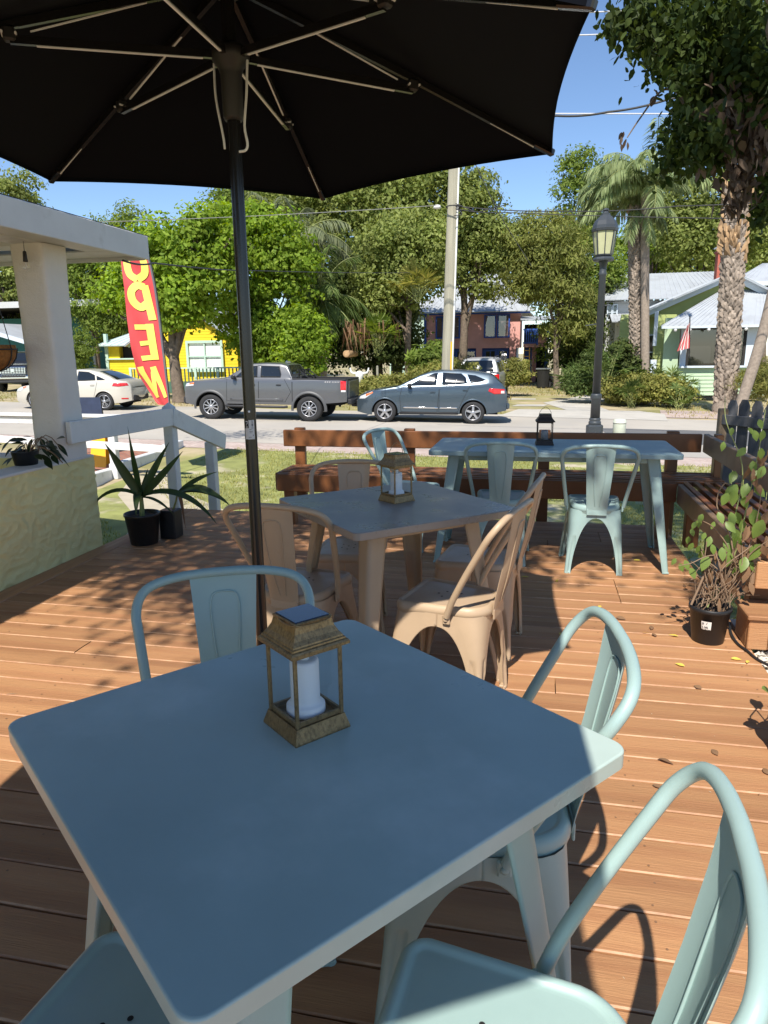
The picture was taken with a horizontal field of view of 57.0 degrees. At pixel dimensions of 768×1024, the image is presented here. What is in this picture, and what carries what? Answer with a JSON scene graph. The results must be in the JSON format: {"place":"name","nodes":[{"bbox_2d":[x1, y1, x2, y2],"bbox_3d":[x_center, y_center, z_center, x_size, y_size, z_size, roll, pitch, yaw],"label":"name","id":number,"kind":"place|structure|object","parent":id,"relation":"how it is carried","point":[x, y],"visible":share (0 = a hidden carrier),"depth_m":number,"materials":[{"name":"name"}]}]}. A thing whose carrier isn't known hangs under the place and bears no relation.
{"place":"outdoors","nodes":[
{"label":"outdoors","id":0,"kind":"place"},
{"bbox_2d":[87,444,162,470],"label":"ramp paving","id":1,"kind":"structure","parent":0,"point":[124,454],"depth_m":14.09,"materials":[{"name":"concrete"}]},
{"bbox_2d":[91,438,109,466],"bbox_3d":[-5.046,-1.147,12.587,0.300,0.655,0.332,1,13,6],"label":"floor sign","id":2,"kind":"object","parent":1,"relation":"on","point":[101,457],"visible":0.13,"depth_m":12.50,"materials":[{"name":"plastic"}]},
{"bbox_2d":[118,469,222,534],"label":"sand path","id":3,"kind":"structure","parent":0,"point":[126,498],"depth_m":10.07,"materials":[{"name":"sand"}]},
{"bbox_2d":[0,435,711,466],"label":"pavement","id":4,"kind":"structure","parent":0,"point":[686,461],"depth_m":15.36,"materials":[{"name":"concrete"}]},
{"bbox_2d":[585,208,618,432],"bbox_3d":[4.284,-3.499,14.108,0.501,4.800,0.471,8,16,34],"label":"street lamp","id":5,"kind":"object","parent":4,"relation":"on","point":[605,228],"visible":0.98,"depth_m":13.86,"materials":[{"name":"black metal"}]},
{"bbox_2d":[0,402,761,457],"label":"road","id":6,"kind":"structure","parent":0,"point":[272,424],"depth_m":20.45,"materials":[{"name":"asphalt"}]},
{"bbox_2d":[17,369,148,409],"bbox_3d":[-10.583,-4.336,24.765,4.398,1.364,2.013,2,13,6],"label":"sedan car","id":7,"kind":"object","parent":6,"relation":"on","point":[110,388],"visible":0.62,"depth_m":23.92,"materials":[{"name":"beige paint"}]},
{"bbox_2d":[184,361,358,420],"bbox_3d":[-3.393,-3.779,21.738,5.311,1.745,2.116,3,13,10],"label":"pickup truck","id":8,"kind":"object","parent":6,"relation":"on","point":[295,385],"visible":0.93,"depth_m":20.88,"materials":[{"name":"grey paint"}]},
{"bbox_2d":[356,369,509,423],"bbox_3d":[1.468,-3.534,21.296,4.574,1.533,2.067,2,13,8],"label":"crossover car","id":9,"kind":"object","parent":6,"relation":"on","point":[472,396],"visible":1,"depth_m":20.47,"materials":[{"name":"blue paint"}]},
{"bbox_2d":[603,428,748,445],"bbox_3d":[11.677,-1.695,17.058,12.250,0.245,3.300,2,13,12],"label":"road patch","id":10,"kind":"object","parent":6,"relation":"on","point":[610,430],"depth_m":18.88,"materials":[{"name":"asphalt"}]},
{"bbox_2d":[0,353,767,489],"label":"ground","id":11,"kind":"structure","parent":0,"point":[187,453],"depth_m":27.54,"materials":[{"name":"concrete"}]},
{"bbox_2d":[0,351,28,390],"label":"pickup truck","id":12,"kind":"object","parent":11,"relation":"on","point":[16,372],"visible":0.23,"depth_m":32.98,"materials":[{"name":"white paint"}]},
{"bbox_2d":[0,161,53,318],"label":"tree","id":13,"kind":"object","parent":11,"relation":"on","point":[8,289],"visible":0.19,"depth_m":46.31,"materials":[{"name":"green plant"}]},
{"bbox_2d":[0,323,96,368],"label":"carport roof","id":14,"kind":"structure","parent":11,"relation":"on","point":[14,332],"depth_m":38.15,"materials":[{"name":"grey"}]},
{"bbox_2d":[0,299,127,368],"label":"teal building","id":15,"kind":"structure","parent":11,"relation":"on","point":[6,308],"depth_m":43.57,"materials":[{"name":"paint"}]},
{"bbox_2d":[0,193,148,591],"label":"porch","id":16,"kind":"object","parent":11,"relation":"on","point":[49,518],"visible":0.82,"depth_m":4.65,"materials":[{"name":"white paint"}]},
{"bbox_2d":[0,311,17,371],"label":"hanging basket","id":17,"kind":"object","parent":16,"relation":"hanging from","point":[8,355],"visible":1,"depth_m":4.41,"materials":[{"name":"brown wicker"}]},
{"bbox_2d":[0,435,68,469],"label":"potted plant","id":18,"kind":"object","parent":16,"relation":"attached to","point":[29,455],"depth_m":4.55,"materials":[{"name":"green plant"}]},
{"bbox_2d":[122,260,409,272],"bbox_3d":[-1.192,-4.862,14.277,1.339,1.828,19.090,1,13,8],"label":"overhead wire","id":19,"kind":"object","parent":16,"relation":"attached to","point":[125,261],"visible":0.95,"depth_m":8.21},
{"bbox_2d":[0,412,164,478],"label":"ramp fence","id":20,"kind":"object","parent":11,"relation":"on","point":[114,445],"visible":0.34,"depth_m":11.66,"materials":[{"name":"white paint"}]},
{"bbox_2d":[73,326,103,368],"bbox_3d":[-15.721,-8.142,36.116,2.719,2.654,1.989,2,13,12],"label":"shrub","id":21,"kind":"object","parent":11,"relation":"on","point":[82,350],"visible":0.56,"depth_m":35.89,"materials":[{"name":"green plant"}]},
{"bbox_2d":[80,397,102,417],"bbox_3d":[-5.693,-1.718,14.098,0.552,1.189,0.499,2,13,12],"label":"sign","id":22,"kind":"object","parent":11,"relation":"on","point":[91,405],"visible":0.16,"depth_m":13.80,"materials":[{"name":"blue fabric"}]},
{"bbox_2d":[67,197,147,368],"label":"tree","id":23,"kind":"object","parent":11,"relation":"on","point":[112,326],"visible":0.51,"depth_m":39.60,"materials":[{"name":"green plant"}]},
{"bbox_2d":[95,440,183,486],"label":"ramp kerb","id":24,"kind":"structure","parent":11,"relation":"on","point":[103,476],"depth_m":12.50,"materials":[{"name":"white paint"}]},
{"bbox_2d":[74,193,260,402],"bbox_3d":[-8.251,-7.974,27.040,7.405,7.532,4.307,2,13,12],"label":"tree","id":25,"kind":"object","parent":11,"relation":"on","point":[188,298],"visible":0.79,"depth_m":25.86,"materials":[{"name":"green plant"}]},
{"bbox_2d":[97,311,240,380],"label":"yellow cottage","id":26,"kind":"structure","parent":11,"relation":"on","point":[198,349],"depth_m":34.83,"materials":[{"name":"paint"}]},
{"bbox_2d":[185,340,224,371],"bbox_3d":[-8.777,-7.640,34.660,1.937,1.499,0.140,2,13,12],"label":"window","id":27,"kind":"structure","parent":26,"relation":"in","point":[202,353],"depth_m":34.67,"materials":[{"name":"white glass"}]},
{"bbox_2d":[129,367,240,392],"bbox_3d":[-9.045,-6.289,33.872,5.644,1.328,2.200,2,13,12],"label":"picket fence","id":28,"kind":"object","parent":11,"relation":"on","point":[188,368],"visible":0.31,"depth_m":32.67,"materials":[{"name":"green paint"}]},
{"bbox_2d":[195,188,286,246],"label":"tree","id":29,"kind":"object","parent":11,"relation":"on","point":[219,192],"visible":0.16,"depth_m":44.57,"materials":[{"name":"green plant"}]},
{"bbox_2d":[189,197,330,363],"bbox_3d":[-5.115,-8.669,28.918,5.732,8.058,3.752,2,13,12],"label":"tree","id":30,"kind":"object","parent":11,"relation":"on","point":[278,250],"visible":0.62,"depth_m":28.01,"materials":[{"name":"green plant"}]},
{"bbox_2d":[244,191,356,307],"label":"fan palm","id":31,"kind":"object","parent":11,"relation":"on","point":[320,233],"visible":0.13,"depth_m":31.67,"materials":[{"name":"green plant"}]},
{"bbox_2d":[268,300,338,375],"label":"tree","id":32,"kind":"object","parent":11,"relation":"on","point":[306,345],"visible":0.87,"depth_m":26.44,"materials":[{"name":"green plant"}]},
{"bbox_2d":[278,244,371,375],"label":"fan palm","id":33,"kind":"object","parent":11,"relation":"on","point":[328,289],"visible":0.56,"depth_m":30.98,"materials":[{"name":"green plant"}]},
{"bbox_2d":[340,318,400,360],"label":"dead fronds","id":34,"kind":"object","parent":33,"relation":"hanging from","point":[349,329],"visible":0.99,"depth_m":30.46,"materials":[{"name":"brown plant"}]},
{"bbox_2d":[285,232,437,376],"bbox_3d":[-1.529,-10.404,36.849,9.055,7.930,5.470,2,13,12],"label":"tree","id":35,"kind":"object","parent":11,"relation":"on","point":[392,352],"visible":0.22,"depth_m":36.02,"materials":[{"name":"green plant"}]},
{"bbox_2d":[244,165,508,374],"bbox_3d":[-1.136,-13.383,39.164,15.797,12.726,8.315,2,13,12],"label":"tree","id":36,"kind":"object","parent":11,"relation":"on","point":[421,189],"visible":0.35,"depth_m":36.65,"materials":[{"name":"green plant"}]},
{"bbox_2d":[354,308,401,355],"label":"umbrella tree","id":37,"kind":"object","parent":11,"relation":"on","point":[375,320],"visible":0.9,"depth_m":30.50,"materials":[{"name":"green plant"}]},
{"bbox_2d":[0,382,767,418],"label":"verge grass","id":38,"kind":"structure","parent":11,"relation":"on","point":[551,393],"depth_m":29.71,"materials":[{"name":"plant"}]},
{"bbox_2d":[342,200,472,372],"bbox_3d":[0.993,-10.273,34.017,6.492,8.967,3.973,2,13,12],"label":"tree","id":39,"kind":"object","parent":11,"relation":"on","point":[397,242],"visible":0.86,"depth_m":33.16,"materials":[{"name":"green plant"}]},
{"bbox_2d":[348,356,481,394],"bbox_3d":[0.939,-4.956,26.451,5.430,1.839,2.166,2,13,12],"label":"hedge","id":40,"kind":"object","parent":11,"relation":"on","point":[374,382],"visible":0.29,"depth_m":26.13,"materials":[{"name":"green plant"}]},
{"bbox_2d":[404,339,441,370],"bbox_3d":[1.813,-6.022,28.079,2.072,1.691,1.986,2,13,12],"label":"shrub","id":41,"kind":"object","parent":11,"relation":"on","point":[431,350],"visible":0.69,"depth_m":27.69,"materials":[{"name":"green plant"}]},
{"bbox_2d":[433,168,461,368],"bbox_3d":[2.017,-8.734,22.386,0.973,11.212,0.639,2,13,12],"label":"utility pole","id":42,"kind":"object","parent":11,"relation":"on","point":[450,276],"visible":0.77,"depth_m":22.55,"materials":[{"name":"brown wood"}]},
{"bbox_2d":[103,205,436,221],"bbox_3d":[-7.711,-9.472,22.840,18.802,0.360,0.095,0,13,4],"label":"overhead wire","id":43,"kind":"object","parent":42,"relation":"attached to","point":[268,215],"visible":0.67,"depth_m":22.55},
{"bbox_2d":[456,202,749,211],"bbox_3d":[6.802,-8.776,20.020,10.099,0.753,0.289,6,14,26],"label":"overhead wire","id":44,"kind":"object","parent":42,"relation":"attached to","point":[599,211],"visible":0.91,"depth_m":20.39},
{"bbox_2d":[456,208,754,218],"bbox_3d":[6.987,-8.584,20.237,10.291,1.075,0.374,4,14,21],"label":"overhead wire","id":45,"kind":"object","parent":42,"relation":"attached to","point":[599,215],"visible":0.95,"depth_m":20.49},
{"bbox_2d":[436,166,531,362],"bbox_3d":[5.181,-13.014,39.034,6.671,12.048,5.019,2,13,12],"label":"tree","id":46,"kind":"object","parent":11,"relation":"on","point":[479,260],"visible":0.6,"depth_m":37.77,"materials":[{"name":"green plant"}]},
{"bbox_2d":[461,355,509,393],"bbox_3d":[4.514,-6.093,31.816,2.155,1.900,4.860,3,14,15],"label":"white suv","id":47,"kind":"object","parent":11,"relation":"on","point":[493,364],"visible":0.3,"depth_m":29.81,"materials":[{"name":"paint"}]},
{"bbox_2d":[419,274,555,381],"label":"pink house","id":48,"kind":"structure","parent":11,"relation":"on","point":[493,330],"depth_m":45.30,"materials":[{"name":"paint"}]},
{"bbox_2d":[484,314,496,337],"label":"window","id":49,"kind":"structure","parent":48,"relation":"in","point":[489,320],"depth_m":45.02,"materials":[{"name":"glass"}]},
{"bbox_2d":[497,314,509,337],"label":"window","id":50,"kind":"structure","parent":48,"relation":"in","point":[503,329],"depth_m":44.84,"materials":[{"name":"glass"}]},
{"bbox_2d":[502,356,536,388],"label":"shrub","id":51,"kind":"object","parent":11,"relation":"on","point":[518,373],"visible":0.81,"depth_m":31.95,"materials":[{"name":"green plant"}]},
{"bbox_2d":[536,368,550,387],"bbox_3d":[8.858,-7.444,39.390,0.820,1.135,0.880,2,13,12],"label":"wheelie bin","id":52,"kind":"object","parent":11,"relation":"on","point":[543,377],"visible":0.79,"depth_m":39.04,"materials":[{"name":"black plastic"}]},
{"bbox_2d":[486,207,606,389],"bbox_3d":[8.570,-11.321,37.610,6.391,9.500,5.051,2,13,12],"label":"tree","id":53,"kind":"object","parent":11,"relation":"on","point":[549,276],"visible":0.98,"depth_m":36.41,"materials":[{"name":"green plant"}]},
{"bbox_2d":[529,141,628,372],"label":"tree","id":54,"kind":"object","parent":11,"relation":"on","point":[573,183],"visible":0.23,"depth_m":40.20,"materials":[{"name":"green plant"}]},
{"bbox_2d":[548,348,617,398],"bbox_3d":[8.082,-5.576,28.447,2.596,2.121,2.031,9,16,35],"label":"shrub","id":55,"kind":"object","parent":11,"relation":"on","point":[574,380],"visible":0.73,"depth_m":28.14,"materials":[{"name":"green plant"}]},
{"bbox_2d":[540,274,626,374],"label":"tree","id":56,"kind":"object","parent":11,"relation":"on","point":[592,334],"visible":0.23,"depth_m":40.56,"materials":[{"name":"green plant"}]},
{"bbox_2d":[579,340,634,385],"bbox_3d":[8.711,-5.788,27.577,2.488,2.134,2.440,-9,15,-33],"label":"palmetto","id":57,"kind":"object","parent":11,"relation":"on","point":[617,357],"visible":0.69,"depth_m":27.47,"materials":[{"name":"green plant"}]},
{"bbox_2d":[610,376,650,407],"bbox_3d":[9.216,-4.677,26.659,1.588,1.480,2.061,2,13,12],"label":"palmetto","id":58,"kind":"object","parent":11,"relation":"on","point":[630,386],"visible":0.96,"depth_m":26.35,"materials":[{"name":"green plant"}]},
{"bbox_2d":[602,336,661,378],"bbox_3d":[9.855,-5.961,28.449,2.558,2.160,1.946,2,13,12],"label":"shrub","id":59,"kind":"object","parent":11,"relation":"on","point":[626,361],"visible":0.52,"depth_m":28.04,"materials":[{"name":"green plant"}]},
{"bbox_2d":[589,196,678,403],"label":"queen palm","id":60,"kind":"object","parent":11,"relation":"on","point":[632,230],"visible":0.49,"depth_m":27.50,"materials":[{"name":"green plant"}]},
{"bbox_2d":[574,116,714,404],"bbox_3d":[9.866,-9.401,27.445,5.000,10.363,4.965,2,13,12],"label":"queen palm","id":61,"kind":"object","parent":11,"relation":"on","point":[617,178],"visible":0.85,"depth_m":26.14,"materials":[{"name":"green plant"}]},
{"bbox_2d":[600,371,703,404],"bbox_3d":[10.182,-4.823,27.338,4.175,1.363,2.375,2,13,12],"label":"shrub","id":62,"kind":"object","parent":11,"relation":"on","point":[658,385],"visible":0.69,"depth_m":26.90,"materials":[{"name":"green plant"}]},
{"bbox_2d":[603,271,713,350],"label":"grey house","id":63,"kind":"structure","parent":11,"relation":"on","point":[665,285],"depth_m":39.90,"materials":[{"name":"metal"}]},
{"bbox_2d":[614,221,711,300],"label":"tree","id":64,"kind":"object","parent":11,"relation":"on","point":[662,264],"visible":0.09,"depth_m":51.09,"materials":[{"name":"green plant"}]},
{"bbox_2d":[660,380,696,408],"bbox_3d":[10.951,-4.380,26.308,1.296,1.081,1.413,2,13,12],"label":"palmetto","id":65,"kind":"object","parent":11,"relation":"on","point":[687,391],"visible":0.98,"depth_m":26.29,"materials":[{"name":"green plant"}]},
{"bbox_2d":[615,247,767,394],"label":"green bungalow","id":66,"kind":"object","parent":11,"relation":"on","point":[668,320],"visible":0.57,"depth_m":30.84,"materials":[{"name":"green"}]},
{"bbox_2d":[685,328,716,365],"bbox_3d":[13.636,-7.111,30.459,1.272,1.645,0.785,2,13,12],"label":"window","id":67,"kind":"structure","parent":66,"relation":"in","point":[699,355],"depth_m":30.85,"materials":[{"name":"grey glass"}]},
{"bbox_2d":[649,168,767,272],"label":"tree","id":68,"kind":"object","parent":11,"relation":"on","point":[686,236],"visible":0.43,"depth_m":44.89,"materials":[{"name":"green plant"}]},
{"bbox_2d":[736,291,767,410],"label":"leaning palm","id":69,"kind":"object","parent":11,"relation":"on","point":[753,365],"visible":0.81,"depth_m":21.51,"materials":[{"name":"brown plant"}]},
{"bbox_2d":[0,0,767,355],"label":"sky","id":70,"kind":"structure","parent":0,"point":[591,83],"materials":[{"name":"blue"}]},
{"bbox_2d":[384,256,444,303],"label":"palm tree","id":71,"kind":"object","parent":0,"point":[412,278],"visible":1,"depth_m":31.60,"materials":[{"name":"green plant"}]},
{"bbox_2d":[97,449,766,618],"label":"lawn","id":72,"kind":"structure","parent":0,"point":[113,508],"depth_m":11.02,"materials":[{"name":"plant"}]},
{"bbox_2d":[65,402,225,510],"bbox_3d":[-1.895,-0.075,6.081,0.119,1.690,2.444,2,13,12],"label":"handrail","id":73,"kind":"object","parent":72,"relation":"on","point":[169,419],"visible":0.83,"depth_m":6.14,"materials":[{"name":"white paint"}]},
{"bbox_2d":[121,257,170,404],"bbox_3d":[-3.953,-2.591,11.821,0.725,3.964,0.145,2,13,12],"label":"feather flag","id":74,"kind":"object","parent":72,"relation":"on","point":[144,322],"visible":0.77,"depth_m":11.67,"materials":[{"name":"red fabric"}]},
{"bbox_2d":[0,509,767,1023],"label":"deck","id":75,"kind":"structure","parent":72,"relation":"on","point":[66,633],"depth_m":2.68,"materials":[{"name":"wood"}]},
{"bbox_2d":[19,931,169,1023],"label":"metal chair","id":76,"kind":"object","parent":75,"relation":"on","point":[101,980],"visible":0.59,"depth_m":1.07,"materials":[{"name":"teal paint"}]},
{"bbox_2d":[97,430,216,545],"bbox_3d":[-1.697,-0.172,5.075,0.878,0.872,0.372,4,14,22],"label":"potted plant","id":77,"kind":"object","parent":75,"relation":"on","point":[142,524],"visible":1,"depth_m":5.15,"materials":[{"name":"green plant"}]},
{"bbox_2d":[159,472,228,538],"bbox_3d":[-1.425,-0.046,5.335,0.555,0.503,0.151,2,13,12],"label":"potted plant","id":78,"kind":"object","parent":75,"relation":"on","point":[171,525],"visible":0.84,"depth_m":5.34,"materials":[{"name":"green plant"}]},
{"bbox_2d":[131,565,335,967],"bbox_3d":[-0.365,0.598,1.727,0.464,0.826,0.504,-4,13,-13],"label":"metal chair","id":79,"kind":"object","parent":75,"relation":"on","point":[224,602],"visible":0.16,"depth_m":1.87,"materials":[{"name":"teal paint"}]},
{"bbox_2d":[222,503,358,645],"bbox_3d":[-0.348,0.318,2.954,0.464,0.826,0.504,3,13,17],"label":"metal chair","id":80,"kind":"object","parent":75,"relation":"on","point":[331,589],"visible":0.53,"depth_m":2.78,"materials":[{"name":"beige paint"}]},
{"bbox_2d":[0,0,597,645],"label":"patio umbrella","id":81,"kind":"object","parent":75,"relation":"on","point":[322,100],"visible":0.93,"depth_m":2.18,"materials":[{"name":"black fabric"}]},
{"bbox_2d":[8,620,623,1023],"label":"square table","id":82,"kind":"object","parent":75,"relation":"on","point":[239,860],"visible":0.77,"depth_m":1.02,"materials":[{"name":"blue paint"}]},
{"bbox_2d":[257,603,349,747],"bbox_3d":[-0.134,0.266,1.194,0.112,0.204,0.112,-11,16,-37],"label":"lantern","id":83,"kind":"object","parent":82,"relation":"on","point":[300,637],"visible":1,"depth_m":1.17,"materials":[{"name":"gold metal"}]},
{"bbox_2d":[309,459,393,633],"bbox_3d":[-0.172,0.178,3.554,0.464,0.826,0.504,0,13,5],"label":"metal chair","id":84,"kind":"object","parent":75,"relation":"on","point":[353,473],"visible":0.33,"depth_m":3.67,"materials":[{"name":"beige paint"}]},
{"bbox_2d":[279,481,514,681],"bbox_3d":[0.043,0.328,3.059,0.745,0.750,0.745,-8,15,-29],"label":"square table","id":85,"kind":"object","parent":75,"relation":"on","point":[368,520],"visible":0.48,"depth_m":2.84,"materials":[{"name":"beige paint"}]},
{"bbox_2d":[377,443,415,503],"bbox_3d":[0.052,-0.171,2.997,0.117,0.248,0.117,-11,16,-37],"label":"lantern","id":86,"kind":"object","parent":85,"relation":"on","point":[396,462],"visible":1,"depth_m":2.98,"materials":[{"name":"gold metal"}]},
{"bbox_2d":[362,427,447,552],"bbox_3d":[0.154,-0.181,5.110,0.504,0.826,0.464,8,15,33],"label":"metal chair","id":87,"kind":"object","parent":75,"relation":"on","point":[379,441],"visible":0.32,"depth_m":5.18,"materials":[{"name":"teal paint"}]},
{"bbox_2d":[393,498,533,688],"bbox_3d":[0.298,0.348,2.785,0.504,0.826,0.464,6,14,26],"label":"metal chair","id":88,"kind":"object","parent":75,"relation":"on","point":[468,618],"visible":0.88,"depth_m":2.68,"materials":[{"name":"beige paint"}]},
{"bbox_2d":[430,472,545,660],"bbox_3d":[0.479,0.224,3.316,0.504,0.826,0.464,4,14,20],"label":"metal chair","id":89,"kind":"object","parent":75,"relation":"on","point":[452,562],"visible":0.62,"depth_m":3.20,"materials":[{"name":"beige paint"}]},
{"bbox_2d":[275,427,724,538],"bbox_3d":[0.796,-0.092,5.639,3.464,1.080,0.559,2,13,12],"label":"bench","id":90,"kind":"object","parent":75,"relation":"on","point":[292,480],"visible":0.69,"depth_m":5.58,"materials":[{"name":"wood"}]},
{"bbox_2d":[463,441,538,566],"bbox_3d":[0.769,-0.087,4.662,0.464,0.826,0.504,2,13,11],"label":"metal chair","id":91,"kind":"object","parent":75,"relation":"on","point":[500,456],"visible":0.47,"depth_m":4.43,"materials":[{"name":"teal paint"}]},
{"bbox_2d":[374,606,640,1023],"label":"metal chair","id":92,"kind":"object","parent":75,"relation":"on","point":[617,655],"visible":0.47,"depth_m":1.42,"materials":[{"name":"teal paint"}]},
{"bbox_2d":[429,438,683,573],"bbox_3d":[1.110,-0.075,4.761,1.535,0.750,0.700,2,13,12],"label":"long table","id":93,"kind":"object","parent":75,"relation":"on","point":[653,453],"visible":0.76,"depth_m":4.53,"materials":[{"name":"teal paint"}]},
{"bbox_2d":[535,407,554,445],"bbox_3d":[1.071,-0.574,4.702,0.123,0.248,0.123,1,13,9],"label":"lantern","id":94,"kind":"object","parent":93,"relation":"on","point":[544,440],"visible":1,"depth_m":4.67,"materials":[{"name":"black metal"}]},
{"bbox_2d":[377,761,767,1023],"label":"metal chair","id":95,"kind":"object","parent":75,"relation":"on","point":[433,981],"visible":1,"depth_m":1.02,"materials":[{"name":"teal paint"}]},
{"bbox_2d":[558,444,640,575],"bbox_3d":[1.328,-0.047,4.455,0.464,0.826,0.504,2,13,12],"label":"metal chair","id":96,"kind":"object","parent":75,"relation":"on","point":[598,501],"visible":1,"depth_m":4.31,"materials":[{"name":"teal paint"}]},
{"bbox_2d":[671,398,767,652],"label":"vine plant","id":97,"kind":"object","parent":75,"relation":"on","point":[710,614],"visible":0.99,"depth_m":3.28,"materials":[{"name":"green plant"}]},
{"bbox_2d":[676,434,767,599],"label":"bench","id":98,"kind":"object","parent":75,"relation":"attached to","point":[692,502],"visible":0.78,"depth_m":4.44,"materials":[{"name":"paint"}]},
{"bbox_2d":[734,599,767,649],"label":"wooden box","id":99,"kind":"object","parent":75,"relation":"on","point":[751,628],"visible":1,"depth_m":3.27,"materials":[{"name":"paint"}]},
{"bbox_2d":[593,0,767,243],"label":"overhanging tree","id":100,"kind":"object","parent":72,"relation":"on","point":[707,64],"visible":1,"depth_m":6.07,"materials":[{"name":"green plant"}]},
{"bbox_2d":[703,400,767,594],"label":"picket fence","id":101,"kind":"object","parent":72,"relation":"on","point":[741,420],"visible":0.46,"depth_m":5.95,"materials":[{"name":"wood"}]},
{"bbox_2d":[544,393,608,409],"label":"driveway track","id":102,"kind":"structure","parent":0,"point":[576,403],"depth_m":28.43,"materials":[{"name":"concrete"}]},
{"bbox_2d":[499,409,667,420],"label":"driveway","id":103,"kind":"structure","parent":0,"point":[634,415],"depth_m":23.67,"materials":[{"name":"concrete"}]},
{"bbox_2d":[555,97,674,116],"bbox_3d":[3.643,-7.636,13.180,7.451,0.487,0.038,2,13,12],"label":"overhead wire","id":104,"kind":"object","parent":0,"point":[619,110],"visible":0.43,"depth_m":13.10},
{"bbox_2d":[660,410,763,418],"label":"pavement","id":105,"kind":"structure","parent":0,"point":[700,414],"depth_m":23.93,"materials":[{"name":"grey concrete"}]},
{"bbox_2d":[711,177,753,412],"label":"sabal palm","id":106,"kind":"object","parent":105,"relation":"on","point":[732,246],"visible":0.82,"depth_m":23.87,"materials":[{"name":"brown plant"}]},
{"bbox_2d":[724,356,767,401],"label":"shrub","id":107,"kind":"object","parent":105,"relation":"on","point":[760,387],"visible":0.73,"depth_m":23.32,"materials":[{"name":"green plant"}]},
{"bbox_2d":[754,650,767,672],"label":"gravel","id":108,"kind":"structure","parent":0,"point":[762,655],"depth_m":3.27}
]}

